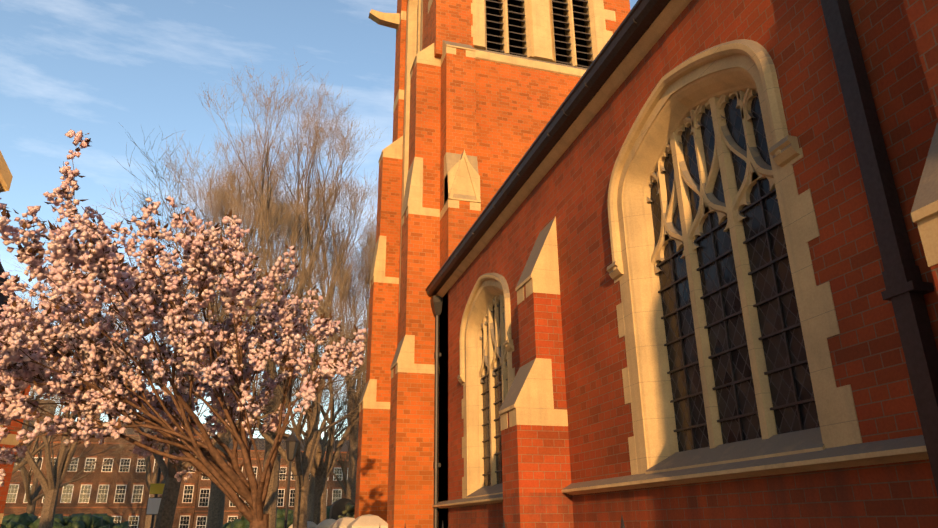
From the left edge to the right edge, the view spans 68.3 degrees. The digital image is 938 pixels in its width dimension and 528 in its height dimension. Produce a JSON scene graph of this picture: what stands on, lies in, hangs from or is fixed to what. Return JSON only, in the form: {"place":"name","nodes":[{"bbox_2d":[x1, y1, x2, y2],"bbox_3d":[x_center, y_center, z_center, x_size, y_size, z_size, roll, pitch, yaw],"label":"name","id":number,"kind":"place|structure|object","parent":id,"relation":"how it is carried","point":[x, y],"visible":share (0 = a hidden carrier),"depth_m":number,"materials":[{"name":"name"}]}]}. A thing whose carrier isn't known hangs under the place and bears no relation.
{"place":"outdoors","nodes":[
{"label":"outdoors","id":0,"kind":"place"},
{"bbox_2d":[0,151,30,526],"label":"hall","id":1,"kind":"structure","parent":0,"point":[8,469],"depth_m":11.73,"materials":[{"name":"brown brick"}]},
{"bbox_2d":[0,262,15,317],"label":"hall roof","id":2,"kind":"structure","parent":1,"relation":"on","point":[3,298],"depth_m":13.06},
{"bbox_2d":[4,414,200,527],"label":"terrace","id":3,"kind":"structure","parent":0,"point":[96,477],"depth_m":79.72,"materials":[{"name":"brown brick"}]},
{"bbox_2d":[3,432,198,516],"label":"stone bands","id":4,"kind":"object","parent":3,"relation":"attached to","point":[84,483],"depth_m":79.61,"materials":[{"name":"stone"}]},
{"bbox_2d":[8,457,195,527],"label":"building windows","id":5,"kind":"structure","parent":3,"relation":"attached to","point":[108,488],"depth_m":79.70,"materials":[{"name":"white wood"}]},
{"bbox_2d":[22,420,199,435],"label":"terrace roof","id":6,"kind":"structure","parent":3,"relation":"on","point":[129,433],"depth_m":83.07,"materials":[{"name":"tile"}]},
{"bbox_2d":[105,285,306,527],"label":"square tree","id":7,"kind":"object","parent":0,"point":[150,481],"depth_m":44.43,"materials":[{"name":"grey plant"}]},
{"bbox_2d":[193,431,348,527],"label":"terrace","id":8,"kind":"structure","parent":0,"point":[331,483],"depth_m":82.86,"materials":[{"name":"brown brick"}]},
{"bbox_2d":[195,450,348,515],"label":"stone bands","id":9,"kind":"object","parent":8,"relation":"attached to","point":[278,487],"depth_m":83.09,"materials":[{"name":"stone"}]},
{"bbox_2d":[196,466,347,527],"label":"building windows","id":10,"kind":"structure","parent":8,"relation":"attached to","point":[278,492],"depth_m":82.54,"materials":[{"name":"white wood"}]},
{"bbox_2d":[211,437,348,451],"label":"terrace roof","id":11,"kind":"structure","parent":8,"relation":"on","point":[344,448],"depth_m":85.87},
{"bbox_2d":[0,0,637,439],"label":"sky","id":12,"kind":"structure","parent":0,"point":[92,67],"materials":[{"name":"blue"}]},
{"bbox_2d":[354,0,630,527],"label":"tower","id":13,"kind":"structure","parent":0,"point":[494,117],"depth_m":14.23,"materials":[{"name":"brick"}]},
{"bbox_2d":[486,0,592,67],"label":"louvers","id":14,"kind":"object","parent":13,"relation":"in","point":[563,3],"visible":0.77,"depth_m":15.50,"materials":[{"name":"black wood"}]},
{"bbox_2d":[438,0,937,527],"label":"aisle wall","id":15,"kind":"structure","parent":0,"point":[864,344],"depth_m":4.19,"materials":[{"name":"red brick"}]},
{"bbox_2d":[457,273,514,498],"bbox_3d":[0.344,1.586,9.431,0.408,3.018,2.320,5,-22,-16],"label":"aisle window","id":16,"kind":"structure","parent":15,"relation":"in","point":[489,291],"depth_m":9.85,"materials":[{"name":"beige stone"}]},
{"bbox_2d":[481,358,507,485],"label":"window bars","id":17,"kind":"object","parent":16,"relation":"in","point":[487,423],"visible":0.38,"depth_m":9.52,"materials":[{"name":"black metal"}]},
{"bbox_2d":[425,0,670,295],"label":"gutter","id":18,"kind":"object","parent":15,"relation":"attached to","point":[635,24],"visible":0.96,"depth_m":7.07,"materials":[{"name":"black metal"}]},
{"bbox_2d":[432,0,928,508],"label":"aisle dressings","id":19,"kind":"structure","parent":15,"relation":"attached to","point":[910,448],"depth_m":5.42,"materials":[{"name":"beige stone"}]},
{"bbox_2d":[501,0,937,527],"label":"aisle buttresses","id":20,"kind":"structure","parent":15,"relation":"attached to","point":[536,474],"depth_m":6.57,"materials":[{"name":"red brick"}]},
{"bbox_2d":[499,123,937,430],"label":"buttress cap","id":21,"kind":"object","parent":20,"relation":"on","point":[528,399],"visible":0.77,"depth_m":6.77,"materials":[{"name":"beige stone"}]},
{"bbox_2d":[607,39,862,474],"bbox_3d":[1.736,-0.090,5.042,0.408,3.018,2.320,5,-22,-16],"label":"aisle window","id":22,"kind":"structure","parent":15,"relation":"in","point":[685,93],"depth_m":4.96,"materials":[{"name":"beige stone"}]},
{"bbox_2d":[656,180,814,448],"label":"window bars","id":23,"kind":"object","parent":22,"relation":"in","point":[790,366],"visible":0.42,"depth_m":4.75,"materials":[{"name":"black metal"}]},
{"bbox_3d":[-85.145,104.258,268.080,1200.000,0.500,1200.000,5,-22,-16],"label":"ground","id":24,"kind":"structure","parent":0,"visible":0},
{"bbox_2d":[29,388,56,425],"bbox_3d":[-30.326,7.803,35.838,16.148,14.727,15.187,5,-22,-16],"label":"square tree","id":25,"kind":"object","parent":24,"relation":"on","point":[40,402],"visible":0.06,"depth_m":38.92,"materials":[{"name":"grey plant"}]},
{"bbox_2d":[0,512,128,527],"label":"square shrub","id":26,"kind":"object","parent":24,"relation":"on","point":[81,520],"visible":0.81,"depth_m":49.96,"materials":[{"name":"green plant"}]},
{"bbox_2d":[11,281,144,475],"bbox_3d":[-27.633,9.337,41.076,15.453,15.494,15.977,5,-22,-16],"label":"square tree","id":27,"kind":"object","parent":24,"relation":"on","point":[33,452],"visible":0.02,"depth_m":39.58,"materials":[{"name":"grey plant"}]},
{"bbox_2d":[10,372,157,514],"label":"square tree","id":28,"kind":"object","parent":24,"relation":"on","point":[32,497],"visible":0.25,"depth_m":59.97,"materials":[{"name":"brown plant"}]},
{"bbox_2d":[3,248,172,527],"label":"square tree","id":29,"kind":"object","parent":24,"relation":"on","point":[56,474],"visible":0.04,"depth_m":33.79,"materials":[{"name":"brown plant"}]},
{"bbox_2d":[146,438,165,527],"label":"bare tree","id":30,"kind":"object","parent":24,"relation":"on","point":[156,496],"visible":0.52,"depth_m":21.02,"materials":[{"name":"brown plant"}]},
{"bbox_2d":[146,498,160,513],"bbox_3d":[-9.505,7.321,20.911,0.400,0.460,0.015,5,-22,-16],"label":"sign","id":31,"kind":"object","parent":30,"relation":"attached to","point":[153,505],"visible":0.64,"depth_m":20.90,"materials":[{"name":"grey metal"}]},
{"bbox_2d":[149,484,164,493],"bbox_3d":[-9.510,6.853,21.088,0.400,0.300,0.015,5,-22,-16],"label":"sign","id":32,"kind":"object","parent":30,"relation":"attached to","point":[156,488],"visible":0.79,"depth_m":21.08,"materials":[{"name":"yellow metal"}]},
{"bbox_2d":[0,140,359,527],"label":"cherry tree","id":33,"kind":"object","parent":24,"relation":"on","point":[220,473],"visible":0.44,"depth_m":7.99,"materials":[{"name":"brown plant"}]},
{"bbox_2d":[0,129,366,486],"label":"blossoms","id":34,"kind":"object","parent":33,"relation":"attached to","point":[63,251],"visible":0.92,"depth_m":7.79,"materials":[{"name":"pink plant"}]},
{"bbox_2d":[0,123,366,527],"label":"street tree","id":35,"kind":"object","parent":24,"relation":"on","point":[166,510],"visible":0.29,"depth_m":21.04,"materials":[{"name":"brown plant"}]},
{"bbox_2d":[158,131,364,527],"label":"bare tree","id":36,"kind":"object","parent":24,"relation":"on","point":[215,516],"visible":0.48,"depth_m":35.55,"materials":[{"name":"brown plant"}]},
{"bbox_2d":[155,224,374,524],"bbox_3d":[-5.227,4.686,25.977,13.511,13.042,11.822,5,-22,-16],"label":"yard tree","id":37,"kind":"object","parent":24,"relation":"on","point":[321,470],"visible":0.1,"depth_m":25.31,"materials":[{"name":"brown plant"}]},
{"bbox_2d":[177,201,372,527],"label":"yard tree","id":38,"kind":"object","parent":24,"relation":"on","point":[302,466],"visible":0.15,"depth_m":22.62,"materials":[{"name":"brown plant"}]},
{"bbox_2d":[223,505,331,527],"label":"square shrub","id":39,"kind":"object","parent":24,"relation":"on","point":[243,522],"visible":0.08,"depth_m":55.01,"materials":[{"name":"green plant"}]},
{"bbox_2d":[198,52,380,527],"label":"bare tree","id":40,"kind":"object","parent":24,"relation":"on","point":[270,507],"visible":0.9,"depth_m":33.08,"materials":[{"name":"brown plant"}]},
{"bbox_2d":[279,430,299,527],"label":"lamp post","id":41,"kind":"object","parent":24,"relation":"on","point":[291,440],"visible":1,"depth_m":20.57,"materials":[{"name":"metal"}]},
{"bbox_2d":[236,344,361,521],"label":"square tree","id":42,"kind":"object","parent":24,"relation":"on","point":[323,442],"visible":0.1,"depth_m":53.57,"materials":[{"name":"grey plant"}]},
{"bbox_2d":[254,375,356,494],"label":"square tree","id":43,"kind":"object","parent":24,"relation":"on","point":[343,471],"visible":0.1,"depth_m":65.03,"materials":[{"name":"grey plant"}]},
{"bbox_2d":[254,156,377,502],"bbox_3d":[-6.534,4.246,36.671,11.322,21.473,8.425,-4,-21,10],"label":"bare tree","id":44,"kind":"object","parent":24,"relation":"on","point":[353,433],"visible":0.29,"depth_m":37.55,"materials":[{"name":"brown plant"}]},
{"bbox_2d":[288,514,387,527],"bbox_3d":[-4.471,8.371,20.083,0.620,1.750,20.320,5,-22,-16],"label":"parked cars","id":45,"kind":"object","parent":24,"relation":"on","point":[368,521],"visible":0.81,"depth_m":11.49,"materials":[{"name":"paint"}]},
{"bbox_2d":[329,498,354,519],"bbox_3d":[-3.265,7.183,17.682,0.640,2.250,0.500,5,-22,-16],"label":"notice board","id":46,"kind":"object","parent":24,"relation":"on","point":[337,507],"visible":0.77,"depth_m":17.75,"materials":[{"name":"metal"}]},
{"bbox_2d":[338,502,354,518],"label":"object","id":47,"kind":"object","parent":24,"relation":"on","point":[349,509],"visible":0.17,"depth_m":15.52,"materials":[{"name":"green plant"}]},
{"bbox_3d":[-3.384,7.694,16.444,0.320,0.420,43.300,5,-22,-16],"label":"plinth","id":48,"kind":"object","parent":24,"relation":"on","visible":0},
{"bbox_2d":[379,515,624,527],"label":"church railings","id":49,"kind":"object","parent":48,"relation":"on","point":[622,524],"visible":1,"depth_m":3.66,"materials":[{"name":"metal"}]},
{"bbox_3d":[5.224,-4.630,3.114,5.330,3.235,23.500,5,-22,-16],"label":"aisle","id":50,"kind":"object","parent":24,"relation":"on","visible":0},
{"bbox_2d":[430,0,937,527],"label":"downpipes","id":51,"kind":"object","parent":50,"relation":"attached to","point":[906,290],"visible":0.9,"depth_m":3.33,"materials":[{"name":"metal"}]}
]}

